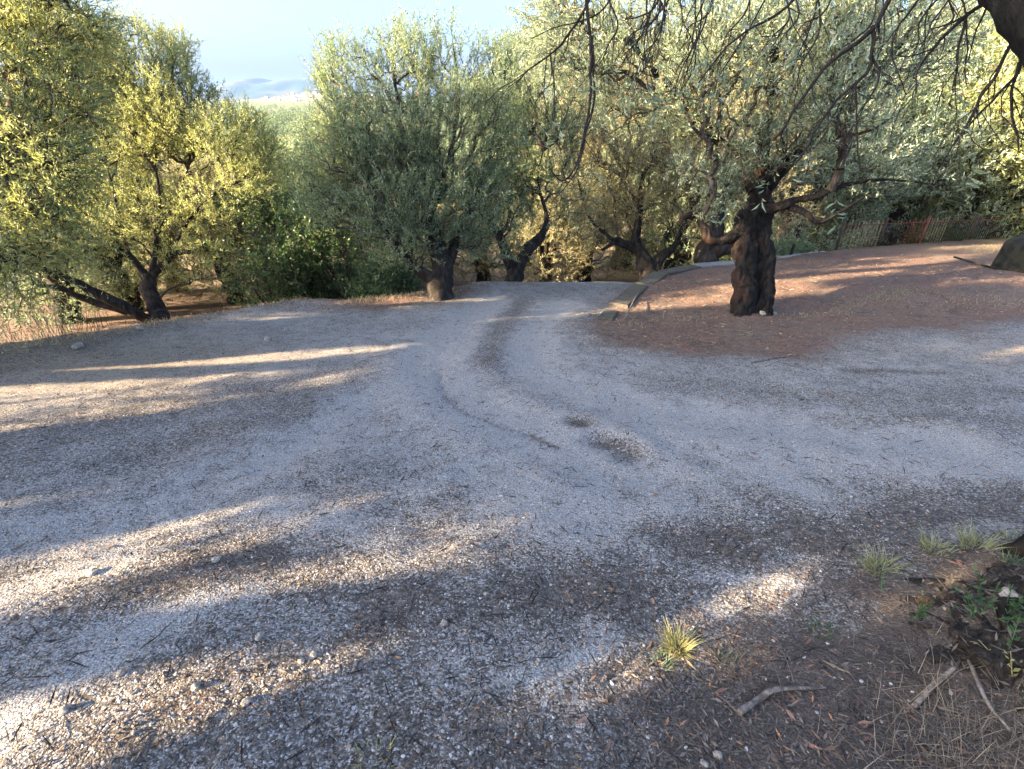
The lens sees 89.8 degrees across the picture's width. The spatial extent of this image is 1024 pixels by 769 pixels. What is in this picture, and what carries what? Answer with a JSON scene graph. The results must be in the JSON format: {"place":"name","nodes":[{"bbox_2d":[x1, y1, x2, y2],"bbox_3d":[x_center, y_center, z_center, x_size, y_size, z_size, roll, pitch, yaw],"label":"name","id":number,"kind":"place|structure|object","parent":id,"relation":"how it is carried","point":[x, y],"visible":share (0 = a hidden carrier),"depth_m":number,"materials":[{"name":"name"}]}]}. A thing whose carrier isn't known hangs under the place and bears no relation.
{"place":"outdoors","nodes":[
{"label":"outdoors","id":0,"kind":"place"},
{"bbox_2d":[3,78,563,98],"bbox_3d":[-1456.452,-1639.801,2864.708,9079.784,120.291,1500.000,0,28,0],"label":"mountains","id":1,"kind":"structure","parent":0,"point":[255,88],"depth_m":2601.23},
{"bbox_2d":[254,93,384,100],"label":"town hill","id":2,"kind":"structure","parent":0,"point":[302,97],"depth_m":1227.00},
{"bbox_2d":[0,0,981,95],"label":"sky","id":3,"kind":"structure","parent":0,"point":[263,39],"materials":[{"name":"blue"}]},
{"bbox_2d":[0,99,1023,768],"bbox_3d":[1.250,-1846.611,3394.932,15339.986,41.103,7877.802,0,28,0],"label":"ground","id":4,"kind":"structure","parent":0,"point":[982,251],"depth_m":2.09,"materials":[{"name":"soil"}]},
{"bbox_2d":[0,300,94,341],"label":"leafy weed","id":5,"kind":"object","parent":4,"relation":"on","point":[46,323],"visible":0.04,"depth_m":6.31,"materials":[{"name":"beige plant"}]},
{"bbox_2d":[0,304,111,341],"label":"leafy weed","id":6,"kind":"object","parent":4,"relation":"on","point":[59,325],"visible":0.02,"depth_m":6.44,"materials":[{"name":"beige plant"}]},
{"bbox_2d":[5,288,137,341],"bbox_3d":[-6.243,-0.338,7.559,1.384,1.985,2.032,14,32,24],"label":"leafy weed","id":7,"kind":"object","parent":4,"relation":"on","point":[73,320],"visible":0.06,"depth_m":7.33,"materials":[{"name":"beige plant"}]},
{"bbox_2d":[0,139,146,331],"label":"olive tree","id":8,"kind":"object","parent":4,"relation":"on","point":[68,285],"visible":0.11,"depth_m":11.23,"materials":[{"name":"green plant"}]},
{"bbox_2d":[0,89,148,306],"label":"olive tree","id":9,"kind":"object","parent":4,"relation":"on","point":[82,256],"depth_m":13.74,"materials":[{"name":"green plant"}]},
{"bbox_2d":[0,0,150,361],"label":"olive tree","id":10,"kind":"object","parent":4,"relation":"on","point":[20,27],"visible":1,"depth_m":4.80,"materials":[{"name":"green plant"}]},
{"bbox_2d":[1,146,182,321],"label":"tree","id":11,"kind":"object","parent":4,"relation":"on","point":[138,303],"visible":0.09,"depth_m":12.08,"materials":[{"name":"green plant"}]},
{"bbox_2d":[59,121,191,276],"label":"olive tree","id":12,"kind":"object","parent":4,"relation":"on","point":[128,244],"depth_m":17.74,"materials":[{"name":"green plant"}]},
{"bbox_2d":[0,0,294,323],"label":"olive tree","id":13,"kind":"object","parent":4,"relation":"on","point":[143,105],"visible":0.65,"depth_m":8.47,"materials":[{"name":"green plant"}]},
{"bbox_2d":[94,122,219,293],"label":"tree","id":14,"kind":"object","parent":4,"relation":"on","point":[158,164],"visible":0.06,"depth_m":14.01,"materials":[{"name":"green plant"}]},
{"bbox_2d":[131,137,288,306],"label":"tree","id":15,"kind":"object","parent":4,"relation":"on","point":[239,226],"visible":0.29,"depth_m":12.37,"materials":[{"name":"green plant"}]},
{"bbox_2d":[181,131,283,263],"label":"olive tree","id":16,"kind":"object","parent":4,"relation":"on","point":[221,162],"visible":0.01,"depth_m":21.01,"materials":[{"name":"green plant"}]},
{"bbox_2d":[0,287,470,355],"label":"rim grass","id":17,"kind":"structure","parent":4,"relation":"on","point":[87,333],"depth_m":6.26,"materials":[{"name":"plant"}]},
{"bbox_2d":[204,164,317,304],"bbox_3d":[-5.897,-3.531,12.809,2.385,3.858,2.714,0,28,0],"label":"leafy bush","id":18,"kind":"object","parent":4,"relation":"on","point":[265,207],"visible":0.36,"depth_m":12.03,"materials":[{"name":"green plant"}]},
{"bbox_2d":[206,128,334,287],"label":"olive tree","id":19,"kind":"object","parent":4,"relation":"on","point":[287,167],"visible":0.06,"depth_m":14.69,"materials":[{"name":"green plant"}]},
{"bbox_2d":[203,214,345,308],"bbox_3d":[-4.313,-1.781,9.777,2.531,2.848,2.752,0,28,0],"label":"leafy bush","id":20,"kind":"object","parent":4,"relation":"on","point":[286,277],"visible":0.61,"depth_m":9.16,"materials":[{"name":"green plant"}]},
{"bbox_2d":[173,103,410,176],"bbox_3d":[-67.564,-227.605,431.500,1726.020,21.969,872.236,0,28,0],"label":"distant wood","id":21,"kind":"object","parent":4,"relation":"on","point":[277,120],"visible":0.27,"depth_m":345.63,"materials":[{"name":"plant"}]},
{"bbox_2d":[267,187,402,299],"bbox_3d":[-3.318,-2.213,9.998,2.664,3.308,2.588,0,28,0],"label":"leafy bush","id":22,"kind":"object","parent":4,"relation":"on","point":[342,240],"visible":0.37,"depth_m":9.38,"materials":[{"name":"green plant"}]},
{"bbox_2d":[295,151,386,276],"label":"olive tree","id":23,"kind":"object","parent":4,"relation":"on","point":[342,215],"visible":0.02,"depth_m":16.81,"materials":[{"name":"green plant"}]},
{"bbox_2d":[335,246,431,298],"bbox_3d":[-2.151,-1.432,9.389,1.871,2.238,2.735,0,28,0],"label":"leafy bush","id":24,"kind":"object","parent":4,"relation":"on","point":[390,281],"visible":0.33,"depth_m":8.63,"materials":[{"name":"green plant"}]},
{"bbox_2d":[336,155,459,285],"bbox_3d":[-3.351,-4.896,15.447,4.110,4.446,4.126,-6,29,-10],"label":"leafy bush","id":25,"kind":"object","parent":4,"relation":"on","point":[426,263],"visible":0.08,"depth_m":15.05,"materials":[{"name":"green plant"}]},
{"bbox_2d":[276,0,537,300],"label":"olive tree","id":26,"kind":"object","parent":4,"relation":"on","point":[366,148],"visible":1,"depth_m":7.68,"materials":[{"name":"green plant"}]},
{"bbox_2d":[397,129,475,263],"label":"olive tree","id":27,"kind":"object","parent":4,"relation":"on","point":[446,145],"depth_m":21.25,"materials":[{"name":"green plant"}]},
{"bbox_2d":[435,163,532,285],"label":"tree","id":28,"kind":"object","parent":4,"relation":"on","point":[481,269],"visible":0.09,"depth_m":16.00,"materials":[{"name":"green plant"}]},
{"bbox_2d":[0,281,1023,768],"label":"gravel drive","id":29,"kind":"structure","parent":4,"relation":"on","point":[240,335],"depth_m":2.81,"materials":[{"name":"gravel"}]},
{"bbox_2d":[58,704,69,715],"bbox_3d":[-1.429,1.038,1.640,0.028,0.026,0.035,-10,30,-18],"label":"stone","id":30,"kind":"object","parent":29,"relation":"on","point":[64,709],"visible":1,"depth_m":1.63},
{"bbox_2d":[70,342,83,348],"bbox_3d":[-4.499,-0.399,5.320,0.111,0.072,0.108,22,35,35],"label":"stone","id":31,"kind":"object","parent":29,"relation":"on","point":[77,345],"visible":0.99,"depth_m":5.30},
{"bbox_2d":[84,567,98,576],"bbox_3d":[-1.831,0.821,2.237,0.053,0.026,0.052,22,35,34],"label":"stone","id":32,"kind":"object","parent":29,"relation":"on","point":[91,572],"visible":1,"depth_m":2.23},
{"bbox_2d":[116,668,124,676],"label":"stone","id":33,"kind":"object","parent":29,"relation":"on","point":[120,672],"visible":1,"depth_m":1.76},
{"bbox_2d":[135,326,143,329],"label":"stone","id":34,"kind":"object","parent":29,"relation":"on","point":[139,327],"visible":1,"depth_m":5.89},
{"bbox_2d":[191,682,200,691],"bbox_3d":[-1.054,1.007,1.712,0.024,0.024,0.031,19,34,31],"label":"stone","id":35,"kind":"object","parent":29,"relation":"on","point":[195,686],"visible":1,"depth_m":1.70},
{"bbox_2d":[211,556,220,562],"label":"stone","id":36,"kind":"object","parent":29,"relation":"on","point":[215,559],"visible":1,"depth_m":2.31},
{"bbox_2d":[241,697,252,706],"bbox_3d":[-0.866,1.036,1.677,0.035,0.028,0.029,-14,31,-23],"label":"stone","id":37,"kind":"object","parent":29,"relation":"on","point":[246,701],"visible":1,"depth_m":1.67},
{"bbox_2d":[255,631,264,640],"bbox_3d":[-0.939,0.941,1.916,0.031,0.036,0.039,-6,29,-11],"label":"stone","id":38,"kind":"object","parent":29,"relation":"on","point":[259,636],"visible":0.96,"depth_m":1.91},
{"bbox_2d":[264,336,271,341],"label":"stone","id":39,"kind":"object","parent":29,"relation":"on","point":[268,339],"visible":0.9,"depth_m":5.70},
{"bbox_2d":[297,657,304,663],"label":"stone","id":40,"kind":"object","parent":29,"relation":"on","point":[300,661],"visible":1,"depth_m":1.82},
{"bbox_2d":[309,650,317,659],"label":"stone","id":41,"kind":"object","parent":29,"relation":"on","point":[313,654],"visible":1,"depth_m":1.85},
{"bbox_2d":[352,733,397,768],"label":"grass tuft","id":42,"kind":"object","parent":29,"relation":"on","point":[359,753],"visible":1,"depth_m":1.54,"materials":[{"name":"green plant"}]},
{"bbox_2d":[440,619,447,625],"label":"stone","id":43,"kind":"object","parent":29,"relation":"on","point":[443,622],"visible":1,"depth_m":1.98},
{"bbox_2d":[0,279,1023,768],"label":"twig litter","id":44,"kind":"object","parent":29,"relation":"on","point":[464,565],"visible":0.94,"depth_m":2.15,"materials":[{"name":"plant"}]},
{"bbox_2d":[0,277,1023,768],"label":"leaf litter","id":45,"kind":"object","parent":29,"relation":"on","point":[528,731],"visible":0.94,"depth_m":1.89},
{"bbox_2d":[0,361,1023,768],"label":"gravel chips","id":46,"kind":"object","parent":29,"relation":"on","point":[348,747],"visible":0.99,"depth_m":2.32,"materials":[{"name":"gravel"}]},
{"bbox_2d":[530,434,558,447],"bbox_3d":[0.217,0.387,3.487,0.024,0.031,0.254,-25,37,-38],"label":"fallen stick","id":47,"kind":"object","parent":29,"relation":"on","point":[540,440],"visible":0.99,"depth_m":3.48,"materials":[{"name":"grey wood"}]},
{"bbox_2d":[525,514,1023,768],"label":"grey litter","id":48,"kind":"object","parent":29,"relation":"on","point":[716,722],"visible":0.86,"depth_m":1.68,"materials":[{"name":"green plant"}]},
{"bbox_2d":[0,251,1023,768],"bbox_3d":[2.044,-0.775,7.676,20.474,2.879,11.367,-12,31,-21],"label":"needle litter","id":49,"kind":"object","parent":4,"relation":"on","point":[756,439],"visible":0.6,"depth_m":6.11,"materials":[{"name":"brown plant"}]},
{"bbox_2d":[5,261,1023,768],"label":"dry straw","id":50,"kind":"object","parent":4,"relation":"on","point":[729,405],"visible":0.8,"depth_m":6.21,"materials":[{"name":"plant"}]},
{"bbox_2d":[491,136,560,267],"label":"olive tree","id":51,"kind":"object","parent":4,"relation":"on","point":[530,262],"depth_m":21.45,"materials":[{"name":"green plant"}]},
{"bbox_2d":[447,17,608,281],"bbox_3d":[0.288,-4.451,10.003,3.308,4.882,3.645,0,28,0],"label":"olive tree","id":52,"kind":"object","parent":4,"relation":"on","point":[515,270],"visible":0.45,"depth_m":9.65,"materials":[{"name":"green plant"}]},
{"bbox_2d":[500,168,605,281],"bbox_3d":[1.117,-4.417,15.112,3.425,3.705,3.438,7,29,12],"label":"leafy bush","id":53,"kind":"object","parent":4,"relation":"on","point":[545,251],"visible":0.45,"depth_m":14.79,"materials":[{"name":"green plant"}]},
{"bbox_2d":[534,162,644,281],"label":"olive tree","id":54,"kind":"object","parent":4,"relation":"on","point":[590,267],"visible":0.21,"depth_m":16.30,"materials":[{"name":"green plant"}]},
{"bbox_2d":[597,309,618,320],"bbox_3d":[1.279,-0.917,6.841,0.203,0.097,0.472,10,30,18],"label":"timber plank","id":55,"kind":"object","parent":4,"relation":"on","point":[607,314],"visible":0.91,"depth_m":6.78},
{"bbox_2d":[550,16,701,242],"bbox_3d":[8.166,-15.285,32.569,12.737,13.737,12.961,3,29,6],"label":"olive tree","id":56,"kind":"object","parent":4,"relation":"on","point":[619,99],"visible":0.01,"depth_m":30.52,"materials":[{"name":"green plant"}]},
{"bbox_2d":[513,0,739,280],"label":"olive tree","id":57,"kind":"object","parent":4,"relation":"on","point":[647,264],"visible":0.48,"depth_m":11.69,"materials":[{"name":"green plant"}]},
{"bbox_2d":[609,283,648,307],"bbox_3d":[1.761,-1.259,7.710,0.270,0.247,1.092,15,32,25],"label":"timber sleeper","id":58,"kind":"object","parent":4,"relation":"on","point":[624,298],"visible":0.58,"depth_m":7.53,"materials":[{"name":"wood"}]},
{"bbox_2d":[623,287,640,320],"bbox_3d":[1.692,-1.156,7.174,0.018,0.077,1.651,10,30,18],"label":"fallen stick","id":59,"kind":"object","parent":58,"relation":"on","point":[631,305],"visible":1,"depth_m":7.00,"materials":[{"name":"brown wood"}]},
{"bbox_2d":[550,62,710,273],"bbox_3d":[4.521,-8.050,19.896,7.306,7.904,7.335,25,37,38],"label":"olive tree","id":60,"kind":"object","parent":4,"relation":"on","point":[626,263],"visible":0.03,"depth_m":19.59,"materials":[{"name":"green plant"}]},
{"bbox_2d":[636,271,667,284],"bbox_3d":[2.345,-1.683,8.611,0.272,0.284,0.961,15,32,26],"label":"timber sleeper","id":61,"kind":"object","parent":4,"relation":"on","point":[653,277],"visible":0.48,"depth_m":8.53,"materials":[{"name":"wood"}]},
{"bbox_2d":[641,649,679,678],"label":"weed","id":62,"kind":"object","parent":4,"relation":"on","point":[664,661],"visible":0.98,"depth_m":1.85,"materials":[{"name":"green plant"}]},
{"bbox_2d":[643,614,710,661],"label":"grass tuft","id":63,"kind":"object","parent":4,"relation":"on","point":[677,639],"visible":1,"depth_m":1.91,"materials":[{"name":"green plant"}]},
{"bbox_2d":[658,265,700,275],"bbox_3d":[3.116,-2.060,9.576,0.248,0.362,1.281,25,37,38],"label":"timber sleeper","id":64,"kind":"object","parent":4,"relation":"on","point":[676,270],"visible":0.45,"depth_m":9.42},
{"bbox_2d":[593,67,783,276],"bbox_3d":[5.695,-6.874,17.014,6.824,7.359,6.943,21,35,33],"label":"olive tree","id":65,"kind":"object","parent":4,"relation":"on","point":[681,255],"visible":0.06,"depth_m":16.98,"materials":[{"name":"green plant"}]},
{"bbox_2d":[700,759,708,767],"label":"stone","id":66,"kind":"object","parent":4,"relation":"on","point":[704,763],"visible":1,"depth_m":1.51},
{"bbox_2d":[693,260,734,266],"bbox_3d":[4.311,-2.406,10.381,1.561,0.232,0.248,-14,31,-23],"label":"timber plank","id":67,"kind":"object","parent":4,"relation":"on","point":[718,263],"visible":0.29,"depth_m":10.18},
{"bbox_2d":[713,750,722,759],"bbox_3d":[0.616,1.107,1.538,0.031,0.020,0.024,14,32,24],"label":"stone","id":68,"kind":"object","parent":4,"relation":"on","point":[717,754],"visible":1,"depth_m":1.53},
{"bbox_2d":[713,650,737,666],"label":"weed","id":69,"kind":"object","parent":4,"relation":"on","point":[722,656],"visible":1,"depth_m":1.86,"materials":[{"name":"green plant"}]},
{"bbox_2d":[637,28,831,262],"bbox_3d":[4.858,-5.057,11.368,4.332,5.127,3.977,0,28,0],"label":"olive tree","id":70,"kind":"object","parent":4,"relation":"on","point":[704,252],"visible":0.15,"depth_m":11.00,"materials":[{"name":"green plant"}]},
{"bbox_2d":[653,51,833,260],"bbox_3d":[9.324,-8.771,20.718,8.076,8.716,7.502,18,33,30],"label":"olive tree","id":71,"kind":"object","parent":4,"relation":"on","point":[729,259],"visible":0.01,"depth_m":20.32,"materials":[{"name":"green plant"}]},
{"bbox_2d":[502,0,995,316],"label":"olive tree","id":72,"kind":"object","parent":4,"relation":"on","point":[753,249],"visible":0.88,"depth_m":6.11,"materials":[{"name":"green plant"}]},
{"bbox_2d":[477,0,1023,689],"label":"olive tree","id":73,"kind":"object","parent":4,"relation":"on","point":[1007,16],"visible":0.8,"depth_m":2.00,"materials":[{"name":"green plant"}]},
{"bbox_2d":[903,560,1023,678],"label":"mound litter","id":74,"kind":"object","parent":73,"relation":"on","point":[996,636],"visible":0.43,"depth_m":1.86,"materials":[{"name":"green plant"}]},
{"bbox_2d":[695,0,808,228],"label":"olive tree","id":75,"kind":"object","parent":4,"relation":"on","point":[768,50],"visible":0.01,"depth_m":30.79,"materials":[{"name":"green plant"}]},
{"bbox_2d":[751,355,796,362],"bbox_3d":[2.617,-0.261,5.119,0.635,0.043,0.021,-11,30,-20],"label":"fallen stick","id":76,"kind":"object","parent":4,"relation":"on","point":[771,358],"visible":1,"depth_m":5.10,"materials":[{"name":"grey wood"}]},
{"bbox_2d":[735,686,827,716],"bbox_3d":[0.890,1.032,1.709,0.346,0.029,0.051,-8,29,-14],"label":"fallen stick","id":77,"kind":"object","parent":4,"relation":"on","point":[746,707],"visible":1,"depth_m":1.71,"materials":[{"name":"grey wood"}]},
{"bbox_2d":[789,244,795,254],"bbox_3d":[6.794,-2.885,12.703,0.132,1.154,0.081,0,28,0],"label":"wooden post","id":78,"kind":"object","parent":4,"relation":"on","point":[792,249],"visible":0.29,"depth_m":12.47,"materials":[{"name":"brown wood"}]},
{"bbox_2d":[770,230,820,256],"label":"leafy bush","id":79,"kind":"object","parent":4,"relation":"on","point":[787,243],"visible":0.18,"depth_m":13.50,"materials":[{"name":"green plant"}]},
{"bbox_2d":[776,251,825,258],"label":"stone kerb","id":80,"kind":"structure","parent":4,"relation":"on","point":[778,257],"depth_m":12.10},
{"bbox_2d":[609,259,1023,329],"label":"dry grass","id":81,"kind":"structure","parent":4,"relation":"on","point":[866,301],"depth_m":7.31,"materials":[{"name":"plant"}]},
{"bbox_2d":[805,614,843,644],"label":"weed","id":82,"kind":"object","parent":4,"relation":"on","point":[814,625],"visible":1,"depth_m":1.96,"materials":[{"name":"green plant"}]},
{"bbox_2d":[719,23,954,260],"bbox_3d":[8.982,-6.324,15.242,6.729,7.272,6.797,10,30,17],"label":"olive tree","id":83,"kind":"object","parent":4,"relation":"on","point":[880,144],"visible":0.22,"depth_m":14.13,"materials":[{"name":"green plant"}]},
{"bbox_2d":[772,20,924,252],"bbox_3d":[17.137,-12.475,27.156,10.420,12.106,11.217,-1,29,-1],"label":"olive tree","id":84,"kind":"object","parent":4,"relation":"on","point":[820,205],"visible":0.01,"depth_m":27.92,"materials":[{"name":"green plant"}]},
{"bbox_2d":[851,540,918,580],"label":"grass tuft","id":85,"kind":"object","parent":4,"relation":"on","point":[869,562],"visible":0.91,"depth_m":2.23,"materials":[{"name":"plant"}]},
{"bbox_2d":[769,618,1023,768],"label":"root grass","id":86,"kind":"structure","parent":4,"relation":"on","point":[970,736],"depth_m":1.56,"materials":[{"name":"brown plant"}]},
{"bbox_2d":[773,15,1022,251],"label":"olive tree","id":87,"kind":"object","parent":4,"relation":"on","point":[914,103],"visible":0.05,"depth_m":16.51,"materials":[{"name":"green plant"}]},
{"bbox_2d":[799,17,1023,250],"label":"olive tree","id":88,"kind":"object","parent":4,"relation":"on","point":[940,181],"visible":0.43,"depth_m":16.18,"materials":[{"name":"green plant"}]},
{"bbox_2d":[835,0,993,212],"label":"olive tree","id":89,"kind":"object","parent":4,"relation":"on","point":[917,12],"visible":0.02,"depth_m":33.97,"materials":[{"name":"green plant"}]},
{"bbox_2d":[879,573,957,621],"bbox_3d":[1.542,0.808,1.966,0.153,0.088,0.198,-6,29,-11],"label":"leafy weed","id":90,"kind":"object","parent":4,"relation":"on","point":[920,607],"visible":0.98,"depth_m":1.92,"materials":[{"name":"green plant"}]},
{"bbox_2d":[834,213,1023,249],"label":"picket fence","id":91,"kind":"object","parent":4,"relation":"on","point":[977,220],"visible":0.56,"depth_m":14.68,"materials":[{"name":"wood"}]},
{"bbox_2d":[861,244,997,301],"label":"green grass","id":92,"kind":"structure","parent":4,"relation":"on","point":[916,288],"depth_m":7.76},
{"bbox_2d":[895,214,969,243],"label":"leafy bush","id":93,"kind":"object","parent":4,"relation":"on","point":[931,232],"visible":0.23,"depth_m":16.75,"materials":[{"name":"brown plant"}]},
{"bbox_2d":[911,665,957,708],"bbox_3d":[1.385,0.987,1.687,0.221,0.067,0.022,-15,32,-25],"label":"fallen stick","id":94,"kind":"object","parent":4,"relation":"on","point":[925,694],"visible":0.95,"depth_m":1.68,"materials":[{"name":"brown wood"}]},
{"bbox_2d":[859,0,1015,228],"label":"olive tree","id":95,"kind":"object","parent":4,"relation":"on","point":[978,208],"visible":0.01,"depth_m":25.36,"materials":[{"name":"green plant"}]},
{"bbox_2d":[914,527,961,559],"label":"grass tuft","id":96,"kind":"object","parent":4,"relation":"on","point":[926,542],"visible":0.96,"depth_m":2.28,"materials":[{"name":"plant"}]},
{"bbox_2d":[855,11,1023,243],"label":"olive tree","id":97,"kind":"object","parent":4,"relation":"on","point":[992,105],"visible":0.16,"depth_m":16.25,"materials":[{"name":"green plant"}]},
{"bbox_2d":[903,34,1023,240],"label":"olive tree","id":98,"kind":"object","parent":4,"relation":"on","point":[1018,197],"visible":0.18,"depth_m":16.66,"materials":[{"name":"green plant"}]},
{"bbox_2d":[953,256,998,269],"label":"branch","id":99,"kind":"object","parent":4,"relation":"on","point":[976,263],"visible":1,"depth_m":9.97,"materials":[{"name":"brown wood"}]},
{"bbox_2d":[947,517,1014,550],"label":"grass tuft","id":100,"kind":"object","parent":4,"relation":"on","point":[974,541],"visible":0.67,"depth_m":2.30,"materials":[{"name":"plant"}]},
{"bbox_2d":[949,562,1023,626],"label":"leafy weed","id":101,"kind":"object","parent":4,"relation":"on","point":[988,605],"visible":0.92,"depth_m":1.85,"materials":[{"name":"green plant"}]},
{"bbox_2d":[967,659,1010,729],"bbox_3d":[1.513,0.986,1.647,0.034,0.019,0.223,6,29,10],"label":"fallen stick","id":102,"kind":"object","parent":4,"relation":"on","point":[980,687],"visible":0.98,"depth_m":1.64,"materials":[{"name":"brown wood"}]},
{"bbox_2d":[957,14,1023,237],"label":"olive tree","id":103,"kind":"object","parent":4,"relation":"on","point":[1003,44],"visible":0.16,"depth_m":16.34,"materials":[{"name":"green plant"}]},
{"bbox_2d":[973,640,1023,708],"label":"leafy weed","id":104,"kind":"object","parent":4,"relation":"on","point":[1015,670],"visible":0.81,"depth_m":1.67,"materials":[{"name":"plant"}]},
{"bbox_2d":[982,540,1023,566],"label":"weed","id":105,"kind":"object","parent":4,"relation":"on","point":[1007,561],"visible":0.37,"depth_m":2.08,"materials":[{"name":"green plant"}]},
{"bbox_2d":[984,521,1023,539],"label":"grass tuft","id":106,"kind":"object","parent":4,"relation":"on","point":[1003,533],"visible":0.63,"depth_m":2.42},
{"bbox_2d":[991,234,1023,272],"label":"boulder","id":107,"kind":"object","parent":4,"relation":"on","point":[1010,256],"depth_m":9.29,"materials":[{"name":"stone"}]},
{"bbox_2d":[998,586,1019,596],"bbox_3d":[1.831,0.776,1.884,0.070,0.046,0.080,1,29,2],"label":"stone","id":108,"kind":"object","parent":4,"relation":"on","point":[1013,593],"visible":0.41,"depth_m":1.88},
{"bbox_2d":[999,616,1023,648],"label":"leafy weed","id":109,"kind":"object","parent":4,"relation":"on","point":[1010,629],"visible":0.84,"depth_m":1.71,"materials":[{"name":"green plant"}]}
]}

